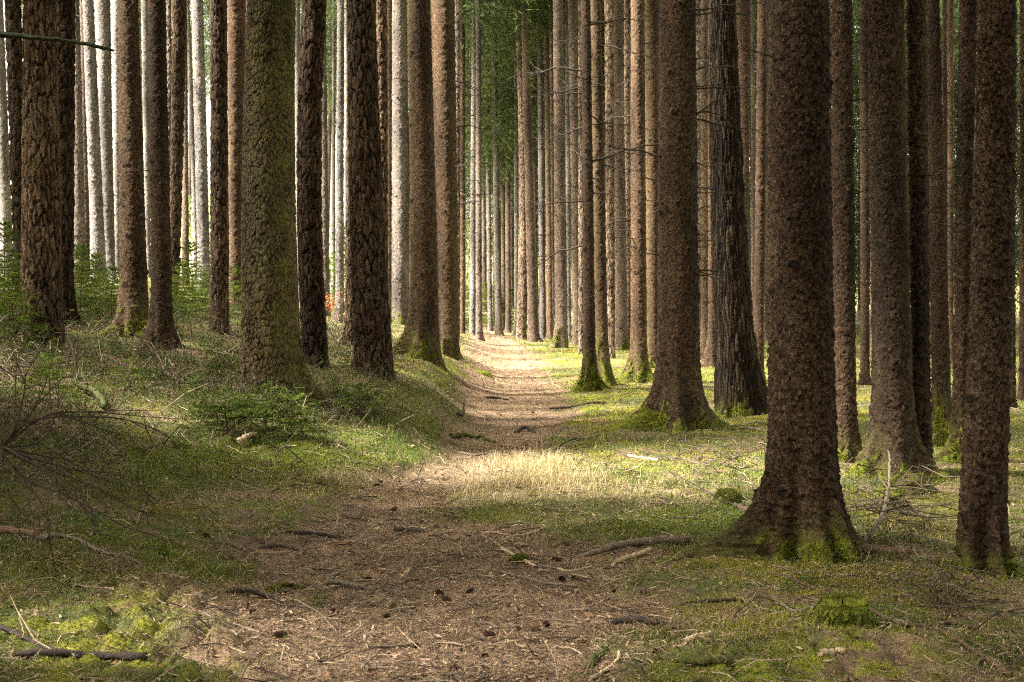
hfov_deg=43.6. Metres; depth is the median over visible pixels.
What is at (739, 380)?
larch tree
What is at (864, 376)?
spruce tree
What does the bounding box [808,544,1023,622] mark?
brushwood
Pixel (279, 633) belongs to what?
spruce cone
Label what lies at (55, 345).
spruce seedling
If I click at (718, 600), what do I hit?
fallen branch
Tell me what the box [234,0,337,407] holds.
spruce tree
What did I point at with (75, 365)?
fallen branch
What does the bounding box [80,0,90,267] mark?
spruce tree
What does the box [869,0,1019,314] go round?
spruce tree
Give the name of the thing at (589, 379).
spruce tree
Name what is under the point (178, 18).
pine tree
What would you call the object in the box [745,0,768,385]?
spruce tree
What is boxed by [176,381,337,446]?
young spruce
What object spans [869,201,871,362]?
spruce tree
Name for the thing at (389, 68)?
spruce tree
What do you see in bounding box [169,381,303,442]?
young spruce
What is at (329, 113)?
spruce tree
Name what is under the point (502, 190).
spruce tree
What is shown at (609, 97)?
pine tree
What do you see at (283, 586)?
moss mound
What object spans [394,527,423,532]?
fallen branch
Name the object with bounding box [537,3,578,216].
spruce tree
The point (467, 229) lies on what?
spruce tree
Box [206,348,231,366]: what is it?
spruce seedling
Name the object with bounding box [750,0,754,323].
spruce tree
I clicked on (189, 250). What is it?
young spruce
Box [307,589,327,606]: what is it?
spruce seedling
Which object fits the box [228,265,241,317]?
young spruce
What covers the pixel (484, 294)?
young spruce
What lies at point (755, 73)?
spruce tree
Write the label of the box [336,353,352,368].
spruce seedling
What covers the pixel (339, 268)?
spruce tree
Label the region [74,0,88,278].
spruce tree
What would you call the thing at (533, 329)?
spruce tree
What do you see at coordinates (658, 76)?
spruce tree
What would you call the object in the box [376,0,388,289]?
pine tree
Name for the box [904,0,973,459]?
spruce tree
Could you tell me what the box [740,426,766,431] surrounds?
fallen branch
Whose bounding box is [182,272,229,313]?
young spruce
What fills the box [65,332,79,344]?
spruce seedling
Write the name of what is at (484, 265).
spruce tree
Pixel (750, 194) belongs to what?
spruce tree
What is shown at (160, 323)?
spruce tree
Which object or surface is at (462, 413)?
fallen branch
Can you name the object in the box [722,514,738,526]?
spruce seedling
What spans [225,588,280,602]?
exposed root
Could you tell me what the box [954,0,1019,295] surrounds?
spruce tree
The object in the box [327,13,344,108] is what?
spruce tree
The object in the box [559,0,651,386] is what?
spruce tree
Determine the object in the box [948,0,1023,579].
spruce tree
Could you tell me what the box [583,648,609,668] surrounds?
exposed root
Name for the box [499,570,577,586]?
fallen branch
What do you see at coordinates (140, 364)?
spruce seedling
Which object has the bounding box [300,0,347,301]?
spruce tree
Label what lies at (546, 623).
spruce cone
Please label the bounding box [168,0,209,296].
spruce tree
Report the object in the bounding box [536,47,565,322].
spruce tree
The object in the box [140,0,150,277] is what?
spruce tree
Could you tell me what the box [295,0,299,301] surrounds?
spruce tree
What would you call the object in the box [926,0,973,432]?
spruce tree
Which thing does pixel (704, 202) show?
spruce tree
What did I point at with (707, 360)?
spruce tree
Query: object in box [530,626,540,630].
spruce cone
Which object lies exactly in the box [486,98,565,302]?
spruce tree
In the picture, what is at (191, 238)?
slope undergrowth
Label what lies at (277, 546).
exposed root
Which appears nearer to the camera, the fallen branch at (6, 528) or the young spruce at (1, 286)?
the fallen branch at (6, 528)
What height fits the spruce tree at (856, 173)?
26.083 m
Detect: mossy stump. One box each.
[810,590,872,630]
[872,485,901,510]
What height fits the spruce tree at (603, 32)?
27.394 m
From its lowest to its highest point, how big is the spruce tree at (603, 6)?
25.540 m
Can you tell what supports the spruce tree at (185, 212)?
on the forest floor
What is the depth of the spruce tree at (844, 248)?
12.62 m
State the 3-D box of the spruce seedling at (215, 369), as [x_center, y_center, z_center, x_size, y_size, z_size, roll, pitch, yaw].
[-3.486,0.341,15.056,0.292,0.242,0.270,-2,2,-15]
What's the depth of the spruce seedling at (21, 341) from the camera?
14.71 m
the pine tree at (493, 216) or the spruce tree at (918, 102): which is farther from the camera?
the pine tree at (493, 216)
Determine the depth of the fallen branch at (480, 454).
13.68 m
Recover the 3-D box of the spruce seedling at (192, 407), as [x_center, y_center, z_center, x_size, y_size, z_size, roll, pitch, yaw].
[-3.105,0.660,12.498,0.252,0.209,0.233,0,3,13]
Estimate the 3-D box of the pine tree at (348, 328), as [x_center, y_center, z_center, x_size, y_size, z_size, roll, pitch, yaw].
[-2.671,-11.015,22.223,4.780,22.804,4.472,0,2,0]
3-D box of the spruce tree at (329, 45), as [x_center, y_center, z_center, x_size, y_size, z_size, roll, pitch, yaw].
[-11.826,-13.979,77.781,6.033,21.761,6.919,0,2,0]
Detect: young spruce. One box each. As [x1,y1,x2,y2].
[0,220,21,319]
[0,257,16,326]
[0,272,61,344]
[16,352,84,405]
[73,238,105,295]
[73,243,116,316]
[75,252,116,309]
[81,265,119,315]
[106,356,150,392]
[149,279,201,324]
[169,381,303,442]
[172,261,209,313]
[174,241,209,305]
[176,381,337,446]
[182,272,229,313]
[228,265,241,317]
[260,392,322,440]
[322,379,409,428]
[329,227,345,308]
[465,284,490,330]
[467,282,505,327]
[486,288,527,326]
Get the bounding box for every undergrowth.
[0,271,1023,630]
[10,172,469,301]
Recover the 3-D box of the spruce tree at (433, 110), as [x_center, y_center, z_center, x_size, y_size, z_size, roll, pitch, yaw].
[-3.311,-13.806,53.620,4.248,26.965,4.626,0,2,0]
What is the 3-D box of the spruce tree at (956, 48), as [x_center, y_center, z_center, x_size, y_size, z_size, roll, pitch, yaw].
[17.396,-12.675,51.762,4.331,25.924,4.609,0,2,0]
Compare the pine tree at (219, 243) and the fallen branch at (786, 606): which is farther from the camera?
the pine tree at (219, 243)
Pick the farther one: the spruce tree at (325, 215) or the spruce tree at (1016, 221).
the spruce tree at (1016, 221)
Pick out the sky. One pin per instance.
(207, 107)
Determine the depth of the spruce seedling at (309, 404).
13.22 m
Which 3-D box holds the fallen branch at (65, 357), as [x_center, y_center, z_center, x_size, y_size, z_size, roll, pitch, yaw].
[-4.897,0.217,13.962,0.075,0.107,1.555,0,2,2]
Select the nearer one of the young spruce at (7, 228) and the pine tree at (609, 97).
the young spruce at (7, 228)
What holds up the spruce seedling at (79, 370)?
on the forest floor
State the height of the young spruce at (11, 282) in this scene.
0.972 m
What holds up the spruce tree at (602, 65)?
on the forest floor
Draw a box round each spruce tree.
[0,0,12,273]
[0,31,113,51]
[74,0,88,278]
[74,0,106,284]
[79,1,112,83]
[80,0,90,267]
[95,0,117,278]
[97,0,144,197]
[97,0,148,338]
[113,0,119,274]
[129,0,184,350]
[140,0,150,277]
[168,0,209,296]
[182,0,189,285]
[187,0,209,285]
[188,0,209,237]
[188,0,210,106]
[190,0,228,278]
[227,0,245,310]
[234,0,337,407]
[294,0,331,180]
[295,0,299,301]
[300,0,344,111]
[300,0,344,304]
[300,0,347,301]
[321,14,330,315]
[325,0,346,322]
[326,0,344,233]
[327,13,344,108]
[379,0,469,386]
[387,0,391,323]
[391,0,409,324]
[407,0,431,281]
[407,0,551,341]
[407,0,552,334]
[407,1,471,316]
[431,0,496,377]
[433,0,564,335]
[460,0,516,333]
[465,0,543,330]
[465,0,577,341]
[465,0,604,335]
[465,1,570,332]
[465,32,493,311]
[465,54,544,222]
[465,57,565,329]
[465,135,554,308]
[465,144,492,292]
[465,158,545,274]
[481,0,577,338]
[485,5,568,328]
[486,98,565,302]
[491,0,603,339]
[493,1,577,332]
[500,85,578,276]
[507,0,658,391]
[532,0,578,347]
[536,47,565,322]
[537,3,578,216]
[546,0,605,345]
[549,0,603,300]
[553,3,605,226]
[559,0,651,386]
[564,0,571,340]
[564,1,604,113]
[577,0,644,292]
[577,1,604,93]
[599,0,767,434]
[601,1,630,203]
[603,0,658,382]
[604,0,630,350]
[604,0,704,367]
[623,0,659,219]
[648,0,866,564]
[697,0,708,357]
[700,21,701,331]
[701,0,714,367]
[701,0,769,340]
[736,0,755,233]
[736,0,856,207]
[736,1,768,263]
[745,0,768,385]
[749,14,769,272]
[749,15,756,213]
[749,19,756,214]
[749,100,870,298]
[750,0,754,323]
[828,0,832,273]
[829,0,869,462]
[831,2,859,282]
[832,0,955,289]
[832,1,910,304]
[843,0,955,482]
[852,0,871,385]
[852,0,926,262]
[852,1,870,322]
[855,1,958,311]
[855,19,956,322]
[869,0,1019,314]
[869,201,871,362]
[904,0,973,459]
[905,0,976,331]
[905,0,1018,246]
[906,0,952,286]
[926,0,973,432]
[928,0,957,365]
[928,0,1022,463]
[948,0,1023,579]
[953,9,1016,307]
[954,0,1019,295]
[954,4,1019,275]
[956,2,1019,290]
[1010,43,1023,408]
[1015,0,1019,309]
[1016,0,1023,400]
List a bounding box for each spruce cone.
[246,608,255,613]
[273,630,287,637]
[389,602,395,607]
[434,589,443,594]
[440,596,451,600]
[447,662,455,668]
[482,630,495,637]
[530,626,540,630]
[543,621,549,626]
[552,556,561,560]
[558,576,565,581]
[580,639,591,644]
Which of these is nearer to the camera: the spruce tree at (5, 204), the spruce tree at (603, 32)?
the spruce tree at (5, 204)
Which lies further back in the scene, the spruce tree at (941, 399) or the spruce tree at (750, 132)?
the spruce tree at (750, 132)
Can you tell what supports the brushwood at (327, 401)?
on the forest floor
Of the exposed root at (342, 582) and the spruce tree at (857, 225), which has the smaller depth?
the exposed root at (342, 582)
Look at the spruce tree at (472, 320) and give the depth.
46.06 m
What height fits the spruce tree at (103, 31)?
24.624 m
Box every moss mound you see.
[263,581,304,593]
[508,553,530,562]
[713,487,745,504]
[870,619,905,631]
[883,470,939,497]
[932,429,948,446]
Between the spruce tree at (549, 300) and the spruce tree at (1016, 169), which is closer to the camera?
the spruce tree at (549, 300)
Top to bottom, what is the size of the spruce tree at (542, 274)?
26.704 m
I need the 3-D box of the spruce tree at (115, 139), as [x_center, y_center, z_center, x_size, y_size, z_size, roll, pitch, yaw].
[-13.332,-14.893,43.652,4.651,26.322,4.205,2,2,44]
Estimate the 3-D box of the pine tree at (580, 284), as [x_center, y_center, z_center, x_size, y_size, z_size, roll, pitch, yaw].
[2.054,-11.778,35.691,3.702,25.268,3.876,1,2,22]
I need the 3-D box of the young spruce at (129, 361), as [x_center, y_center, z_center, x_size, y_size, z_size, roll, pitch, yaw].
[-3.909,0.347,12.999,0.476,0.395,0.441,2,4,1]
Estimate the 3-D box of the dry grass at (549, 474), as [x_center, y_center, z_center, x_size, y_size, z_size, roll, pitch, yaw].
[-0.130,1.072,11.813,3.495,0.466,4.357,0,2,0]
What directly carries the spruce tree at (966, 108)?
on the forest floor
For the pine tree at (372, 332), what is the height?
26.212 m
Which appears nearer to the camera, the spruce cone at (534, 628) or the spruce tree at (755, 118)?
the spruce cone at (534, 628)
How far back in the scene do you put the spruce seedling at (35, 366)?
13.01 m
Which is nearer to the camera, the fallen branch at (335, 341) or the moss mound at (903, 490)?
the moss mound at (903, 490)
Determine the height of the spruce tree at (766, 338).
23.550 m
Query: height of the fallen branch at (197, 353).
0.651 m
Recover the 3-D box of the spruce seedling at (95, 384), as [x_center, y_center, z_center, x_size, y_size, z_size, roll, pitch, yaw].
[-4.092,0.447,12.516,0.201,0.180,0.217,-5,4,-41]
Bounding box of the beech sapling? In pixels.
[325,290,344,318]
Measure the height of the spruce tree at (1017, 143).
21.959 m
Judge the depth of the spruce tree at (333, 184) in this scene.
59.68 m
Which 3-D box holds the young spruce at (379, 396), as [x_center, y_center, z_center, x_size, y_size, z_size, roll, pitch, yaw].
[-1.627,0.662,13.688,1.135,0.528,0.923,0,2,14]
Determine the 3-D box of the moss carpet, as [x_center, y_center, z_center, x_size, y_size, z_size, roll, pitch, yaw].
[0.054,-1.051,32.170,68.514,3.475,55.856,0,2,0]
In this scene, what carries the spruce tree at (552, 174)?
on the forest floor
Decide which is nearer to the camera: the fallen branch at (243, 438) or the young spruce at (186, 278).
the fallen branch at (243, 438)
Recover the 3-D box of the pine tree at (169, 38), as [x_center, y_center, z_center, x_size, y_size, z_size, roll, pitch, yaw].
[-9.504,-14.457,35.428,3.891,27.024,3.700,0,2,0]
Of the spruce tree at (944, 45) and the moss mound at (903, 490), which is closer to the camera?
the moss mound at (903, 490)
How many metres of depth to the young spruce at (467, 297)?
51.88 m
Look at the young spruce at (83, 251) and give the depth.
20.94 m
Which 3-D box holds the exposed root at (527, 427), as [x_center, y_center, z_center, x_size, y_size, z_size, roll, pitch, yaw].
[0.165,1.134,16.273,0.283,0.108,0.312,0,2,0]
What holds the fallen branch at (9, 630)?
on the forest floor
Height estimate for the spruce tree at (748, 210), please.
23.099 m
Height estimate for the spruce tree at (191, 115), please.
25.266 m
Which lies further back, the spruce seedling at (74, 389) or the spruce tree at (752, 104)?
the spruce tree at (752, 104)
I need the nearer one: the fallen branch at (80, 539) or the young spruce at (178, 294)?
the fallen branch at (80, 539)
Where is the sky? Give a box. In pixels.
[3,0,1019,266]
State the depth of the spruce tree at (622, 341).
37.78 m
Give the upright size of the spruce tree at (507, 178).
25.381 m
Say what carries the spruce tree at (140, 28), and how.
on the forest floor
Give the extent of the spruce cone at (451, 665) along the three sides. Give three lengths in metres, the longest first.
0.065 x 0.034 x 0.034 m
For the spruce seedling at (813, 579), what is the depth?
7.24 m
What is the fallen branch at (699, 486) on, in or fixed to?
on the forest floor
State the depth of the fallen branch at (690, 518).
9.31 m
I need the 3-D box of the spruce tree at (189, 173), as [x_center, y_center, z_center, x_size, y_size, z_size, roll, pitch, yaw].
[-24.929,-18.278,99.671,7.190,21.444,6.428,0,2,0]
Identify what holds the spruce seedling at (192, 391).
on the forest floor
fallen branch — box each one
[0,525,35,535]
[0,624,81,658]
[13,648,147,660]
[33,532,143,565]
[35,354,90,368]
[63,313,77,382]
[80,385,108,409]
[148,346,184,384]
[190,322,203,377]
[224,418,263,442]
[328,327,346,356]
[354,562,385,567]
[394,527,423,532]
[456,401,464,415]
[458,451,493,456]
[485,396,508,399]
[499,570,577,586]
[500,546,535,567]
[549,401,605,408]
[557,565,592,572]
[578,535,689,556]
[587,650,620,680]
[610,547,652,565]
[627,454,658,460]
[658,653,733,665]
[669,471,733,504]
[673,517,708,519]
[680,598,737,604]
[732,503,748,510]
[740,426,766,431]
[767,572,830,593]
[770,594,818,612]
[856,544,912,554]
[863,450,890,542]
[868,603,1012,677]
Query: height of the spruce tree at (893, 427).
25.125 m
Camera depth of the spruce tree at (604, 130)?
59.66 m
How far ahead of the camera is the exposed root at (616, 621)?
6.51 m
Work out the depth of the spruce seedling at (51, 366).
12.92 m
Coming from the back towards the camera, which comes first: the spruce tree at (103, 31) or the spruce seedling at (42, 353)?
the spruce tree at (103, 31)
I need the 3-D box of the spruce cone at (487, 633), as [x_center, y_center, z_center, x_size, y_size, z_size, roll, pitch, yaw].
[-0.116,1.458,6.367,0.071,0.038,0.038,6,-20,27]
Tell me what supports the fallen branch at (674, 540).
on the forest floor
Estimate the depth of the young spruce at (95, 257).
22.88 m
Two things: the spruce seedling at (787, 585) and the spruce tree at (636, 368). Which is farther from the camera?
the spruce tree at (636, 368)
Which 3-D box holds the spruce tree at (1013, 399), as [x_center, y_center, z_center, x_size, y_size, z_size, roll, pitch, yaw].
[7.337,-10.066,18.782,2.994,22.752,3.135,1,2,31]
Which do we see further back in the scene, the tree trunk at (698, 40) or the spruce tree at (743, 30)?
the tree trunk at (698, 40)
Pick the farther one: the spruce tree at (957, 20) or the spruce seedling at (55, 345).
the spruce tree at (957, 20)
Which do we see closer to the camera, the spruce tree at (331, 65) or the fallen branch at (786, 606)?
the fallen branch at (786, 606)
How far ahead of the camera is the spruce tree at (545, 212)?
79.08 m
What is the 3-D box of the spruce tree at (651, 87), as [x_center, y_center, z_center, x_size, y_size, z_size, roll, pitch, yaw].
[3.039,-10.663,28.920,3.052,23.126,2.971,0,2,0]
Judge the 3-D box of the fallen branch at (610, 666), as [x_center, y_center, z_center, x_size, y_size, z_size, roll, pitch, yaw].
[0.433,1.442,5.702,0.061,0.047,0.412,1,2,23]
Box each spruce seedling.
[11,375,41,395]
[17,339,31,351]
[22,355,44,375]
[30,362,62,383]
[31,326,54,347]
[32,346,62,367]
[43,336,67,355]
[43,359,64,378]
[63,388,86,404]
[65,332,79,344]
[69,359,89,372]
[82,360,96,373]
[86,378,102,392]
[102,335,129,354]
[131,362,150,378]
[136,342,155,355]
[147,364,165,379]
[152,538,175,556]
[174,321,185,335]
[176,377,205,403]
[178,373,211,395]
[184,399,203,417]
[195,334,206,345]
[204,357,231,376]
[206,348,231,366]
[206,360,225,376]
[299,391,323,414]
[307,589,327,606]
[325,375,345,391]
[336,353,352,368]
[687,556,708,571]
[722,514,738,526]
[778,577,798,591]
[804,572,821,584]
[866,481,881,495]
[898,529,918,541]
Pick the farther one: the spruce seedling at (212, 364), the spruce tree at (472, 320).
the spruce tree at (472, 320)
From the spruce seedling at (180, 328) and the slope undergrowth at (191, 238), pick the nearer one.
the spruce seedling at (180, 328)
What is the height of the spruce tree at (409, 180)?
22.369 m
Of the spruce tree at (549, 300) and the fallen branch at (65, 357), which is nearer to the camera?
the fallen branch at (65, 357)
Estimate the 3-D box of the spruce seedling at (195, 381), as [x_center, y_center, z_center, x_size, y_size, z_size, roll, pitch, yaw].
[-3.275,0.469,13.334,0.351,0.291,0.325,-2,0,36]
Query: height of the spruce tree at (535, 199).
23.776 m
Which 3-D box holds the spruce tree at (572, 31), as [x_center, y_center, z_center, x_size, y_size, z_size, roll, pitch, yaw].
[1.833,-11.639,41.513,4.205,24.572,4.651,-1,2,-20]
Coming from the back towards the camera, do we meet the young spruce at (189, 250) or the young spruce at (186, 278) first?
the young spruce at (189, 250)
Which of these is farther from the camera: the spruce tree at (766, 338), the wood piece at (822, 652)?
the spruce tree at (766, 338)
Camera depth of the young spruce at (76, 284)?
24.97 m
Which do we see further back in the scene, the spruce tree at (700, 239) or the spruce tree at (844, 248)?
the spruce tree at (700, 239)
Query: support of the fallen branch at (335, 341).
on the forest floor
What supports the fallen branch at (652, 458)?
on the forest floor
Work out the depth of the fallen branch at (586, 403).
19.41 m
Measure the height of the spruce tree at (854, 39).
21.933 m
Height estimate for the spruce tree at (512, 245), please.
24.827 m
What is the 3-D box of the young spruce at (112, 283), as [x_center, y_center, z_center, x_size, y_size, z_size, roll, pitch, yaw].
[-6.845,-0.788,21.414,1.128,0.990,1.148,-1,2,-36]
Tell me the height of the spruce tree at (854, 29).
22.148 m
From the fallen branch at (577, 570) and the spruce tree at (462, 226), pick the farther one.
the spruce tree at (462, 226)
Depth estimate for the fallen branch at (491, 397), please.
21.07 m
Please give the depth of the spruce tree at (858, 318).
69.73 m
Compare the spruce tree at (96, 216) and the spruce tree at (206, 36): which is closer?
the spruce tree at (96, 216)
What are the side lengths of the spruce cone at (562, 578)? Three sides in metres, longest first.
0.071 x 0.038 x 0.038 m
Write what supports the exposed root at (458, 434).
on the forest floor
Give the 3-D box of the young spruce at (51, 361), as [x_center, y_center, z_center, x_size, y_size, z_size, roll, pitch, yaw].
[-4.215,0.361,11.649,0.577,0.517,0.623,-1,-1,13]
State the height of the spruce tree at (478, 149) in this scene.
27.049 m
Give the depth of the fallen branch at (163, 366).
14.81 m
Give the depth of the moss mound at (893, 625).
6.24 m
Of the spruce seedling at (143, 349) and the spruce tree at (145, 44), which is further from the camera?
the spruce tree at (145, 44)
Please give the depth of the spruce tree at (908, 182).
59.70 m
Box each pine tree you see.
[1,0,64,347]
[4,0,22,305]
[56,0,83,325]
[166,0,171,180]
[170,0,186,302]
[209,0,229,334]
[296,0,330,369]
[338,77,353,346]
[346,0,393,381]
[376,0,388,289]
[455,0,489,341]
[465,34,550,326]
[466,0,564,339]
[577,0,583,353]
[604,0,615,358]
[624,0,630,340]
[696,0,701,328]
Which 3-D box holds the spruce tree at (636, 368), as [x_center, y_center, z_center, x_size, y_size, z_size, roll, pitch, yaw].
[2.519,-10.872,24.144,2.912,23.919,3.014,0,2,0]
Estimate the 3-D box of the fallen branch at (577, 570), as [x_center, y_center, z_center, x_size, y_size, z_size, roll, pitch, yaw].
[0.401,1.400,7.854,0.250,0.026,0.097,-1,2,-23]
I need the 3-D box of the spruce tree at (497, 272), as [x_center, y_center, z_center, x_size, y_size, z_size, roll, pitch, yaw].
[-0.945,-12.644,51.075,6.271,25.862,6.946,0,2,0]
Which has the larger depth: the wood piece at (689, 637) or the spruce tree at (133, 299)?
the spruce tree at (133, 299)
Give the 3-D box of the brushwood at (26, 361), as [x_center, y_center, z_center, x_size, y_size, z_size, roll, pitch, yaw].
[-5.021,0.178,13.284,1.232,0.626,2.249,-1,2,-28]
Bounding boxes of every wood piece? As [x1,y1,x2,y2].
[680,630,712,644]
[817,647,845,656]
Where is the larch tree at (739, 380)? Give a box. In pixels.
[698,0,767,418]
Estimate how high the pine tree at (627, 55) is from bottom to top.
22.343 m
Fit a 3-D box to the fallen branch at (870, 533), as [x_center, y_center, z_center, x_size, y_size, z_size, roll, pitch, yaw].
[2.687,1.088,9.236,0.121,0.394,2.036,1,2,21]
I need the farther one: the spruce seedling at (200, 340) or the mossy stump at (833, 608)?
the spruce seedling at (200, 340)
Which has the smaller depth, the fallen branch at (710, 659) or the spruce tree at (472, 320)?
the fallen branch at (710, 659)
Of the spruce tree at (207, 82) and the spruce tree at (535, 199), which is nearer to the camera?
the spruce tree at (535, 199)
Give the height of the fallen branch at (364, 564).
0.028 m
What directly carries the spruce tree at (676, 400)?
on the forest floor
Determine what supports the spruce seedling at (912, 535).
on the forest floor
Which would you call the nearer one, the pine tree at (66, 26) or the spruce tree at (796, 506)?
the spruce tree at (796, 506)
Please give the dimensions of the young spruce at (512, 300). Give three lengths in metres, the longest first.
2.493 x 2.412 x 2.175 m
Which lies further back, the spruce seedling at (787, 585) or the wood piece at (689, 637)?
the spruce seedling at (787, 585)
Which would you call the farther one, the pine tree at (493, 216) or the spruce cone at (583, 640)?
the pine tree at (493, 216)
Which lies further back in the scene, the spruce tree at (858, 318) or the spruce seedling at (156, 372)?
the spruce tree at (858, 318)
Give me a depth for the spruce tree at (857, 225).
57.57 m
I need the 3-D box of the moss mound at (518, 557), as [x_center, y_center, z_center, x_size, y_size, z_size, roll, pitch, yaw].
[0.048,1.398,8.199,0.206,0.083,0.152,-1,2,-17]
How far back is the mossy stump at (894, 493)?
9.71 m
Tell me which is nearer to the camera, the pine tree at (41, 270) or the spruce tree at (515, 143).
the pine tree at (41, 270)
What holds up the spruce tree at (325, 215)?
on the forest floor
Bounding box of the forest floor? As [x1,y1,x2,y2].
[0,178,1023,681]
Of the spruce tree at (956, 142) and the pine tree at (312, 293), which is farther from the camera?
the spruce tree at (956, 142)
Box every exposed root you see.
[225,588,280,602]
[260,544,298,550]
[281,530,343,539]
[314,579,373,589]
[449,432,495,442]
[514,425,535,432]
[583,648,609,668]
[607,616,664,624]
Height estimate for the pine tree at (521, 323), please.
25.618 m
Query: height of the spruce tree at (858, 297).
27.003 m
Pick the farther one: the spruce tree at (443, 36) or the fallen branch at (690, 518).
the spruce tree at (443, 36)
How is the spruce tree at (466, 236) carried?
on the forest floor
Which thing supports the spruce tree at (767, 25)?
on the forest floor
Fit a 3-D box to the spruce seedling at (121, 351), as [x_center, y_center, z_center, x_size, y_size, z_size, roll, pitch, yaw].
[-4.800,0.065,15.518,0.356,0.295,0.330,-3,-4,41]
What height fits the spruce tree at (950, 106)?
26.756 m
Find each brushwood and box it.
[0,326,211,568]
[0,329,91,381]
[290,387,409,420]
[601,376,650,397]
[644,436,765,473]
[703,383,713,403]
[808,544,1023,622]
[842,457,1011,549]
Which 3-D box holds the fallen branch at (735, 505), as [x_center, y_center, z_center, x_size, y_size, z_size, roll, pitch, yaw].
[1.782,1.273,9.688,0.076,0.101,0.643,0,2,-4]
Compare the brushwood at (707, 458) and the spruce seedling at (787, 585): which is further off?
the brushwood at (707, 458)
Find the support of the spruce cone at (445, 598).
on the forest floor
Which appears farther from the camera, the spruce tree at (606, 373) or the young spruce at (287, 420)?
the spruce tree at (606, 373)
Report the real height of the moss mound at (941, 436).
0.225 m
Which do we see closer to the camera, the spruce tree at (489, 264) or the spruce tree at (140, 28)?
the spruce tree at (489, 264)
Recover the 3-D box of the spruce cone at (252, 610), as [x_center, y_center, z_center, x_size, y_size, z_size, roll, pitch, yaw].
[-1.360,1.409,6.674,0.052,0.028,0.028,-17,30,-12]
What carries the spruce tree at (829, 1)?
on the forest floor
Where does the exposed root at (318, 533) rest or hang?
on the forest floor
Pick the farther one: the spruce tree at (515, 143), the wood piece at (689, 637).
the spruce tree at (515, 143)
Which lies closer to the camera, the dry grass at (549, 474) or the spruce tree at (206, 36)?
the dry grass at (549, 474)
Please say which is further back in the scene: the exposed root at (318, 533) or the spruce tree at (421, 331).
the spruce tree at (421, 331)
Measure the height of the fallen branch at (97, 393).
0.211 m
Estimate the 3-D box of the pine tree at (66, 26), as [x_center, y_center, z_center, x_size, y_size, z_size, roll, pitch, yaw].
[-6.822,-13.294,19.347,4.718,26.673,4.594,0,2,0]
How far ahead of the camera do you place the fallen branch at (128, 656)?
5.56 m
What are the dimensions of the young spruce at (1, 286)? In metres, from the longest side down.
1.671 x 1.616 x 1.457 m
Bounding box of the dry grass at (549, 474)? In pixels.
[294,438,692,507]
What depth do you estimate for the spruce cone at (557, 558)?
8.17 m
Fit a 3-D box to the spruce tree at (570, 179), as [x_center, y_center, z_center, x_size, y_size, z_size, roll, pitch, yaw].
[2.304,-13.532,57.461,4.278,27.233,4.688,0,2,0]
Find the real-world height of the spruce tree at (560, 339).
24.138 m
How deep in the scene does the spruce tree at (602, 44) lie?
57.21 m
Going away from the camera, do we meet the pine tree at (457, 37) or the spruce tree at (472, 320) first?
the pine tree at (457, 37)
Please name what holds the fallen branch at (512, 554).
on the forest floor
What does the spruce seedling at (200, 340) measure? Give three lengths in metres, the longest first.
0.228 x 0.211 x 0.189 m
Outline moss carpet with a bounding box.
[0,275,1023,681]
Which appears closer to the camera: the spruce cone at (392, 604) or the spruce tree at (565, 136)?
the spruce cone at (392, 604)
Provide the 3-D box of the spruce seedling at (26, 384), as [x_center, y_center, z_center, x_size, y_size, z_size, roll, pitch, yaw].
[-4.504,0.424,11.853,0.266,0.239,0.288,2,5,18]
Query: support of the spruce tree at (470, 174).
on the forest floor
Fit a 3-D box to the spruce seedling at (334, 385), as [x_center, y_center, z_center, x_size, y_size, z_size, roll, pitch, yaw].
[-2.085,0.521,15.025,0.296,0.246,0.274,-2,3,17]
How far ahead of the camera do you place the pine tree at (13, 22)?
20.34 m
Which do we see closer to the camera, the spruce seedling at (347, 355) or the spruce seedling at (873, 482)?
the spruce seedling at (873, 482)
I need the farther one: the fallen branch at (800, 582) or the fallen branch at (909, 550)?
the fallen branch at (909, 550)
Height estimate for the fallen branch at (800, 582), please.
0.040 m
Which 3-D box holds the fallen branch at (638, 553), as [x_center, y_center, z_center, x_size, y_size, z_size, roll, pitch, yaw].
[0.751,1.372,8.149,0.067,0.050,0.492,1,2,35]
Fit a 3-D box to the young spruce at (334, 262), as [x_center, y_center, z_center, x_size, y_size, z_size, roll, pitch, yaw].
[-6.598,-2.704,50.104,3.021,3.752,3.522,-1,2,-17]
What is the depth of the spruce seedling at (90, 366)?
14.01 m
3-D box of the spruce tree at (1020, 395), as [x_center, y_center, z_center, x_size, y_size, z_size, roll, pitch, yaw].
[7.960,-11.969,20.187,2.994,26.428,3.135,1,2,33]

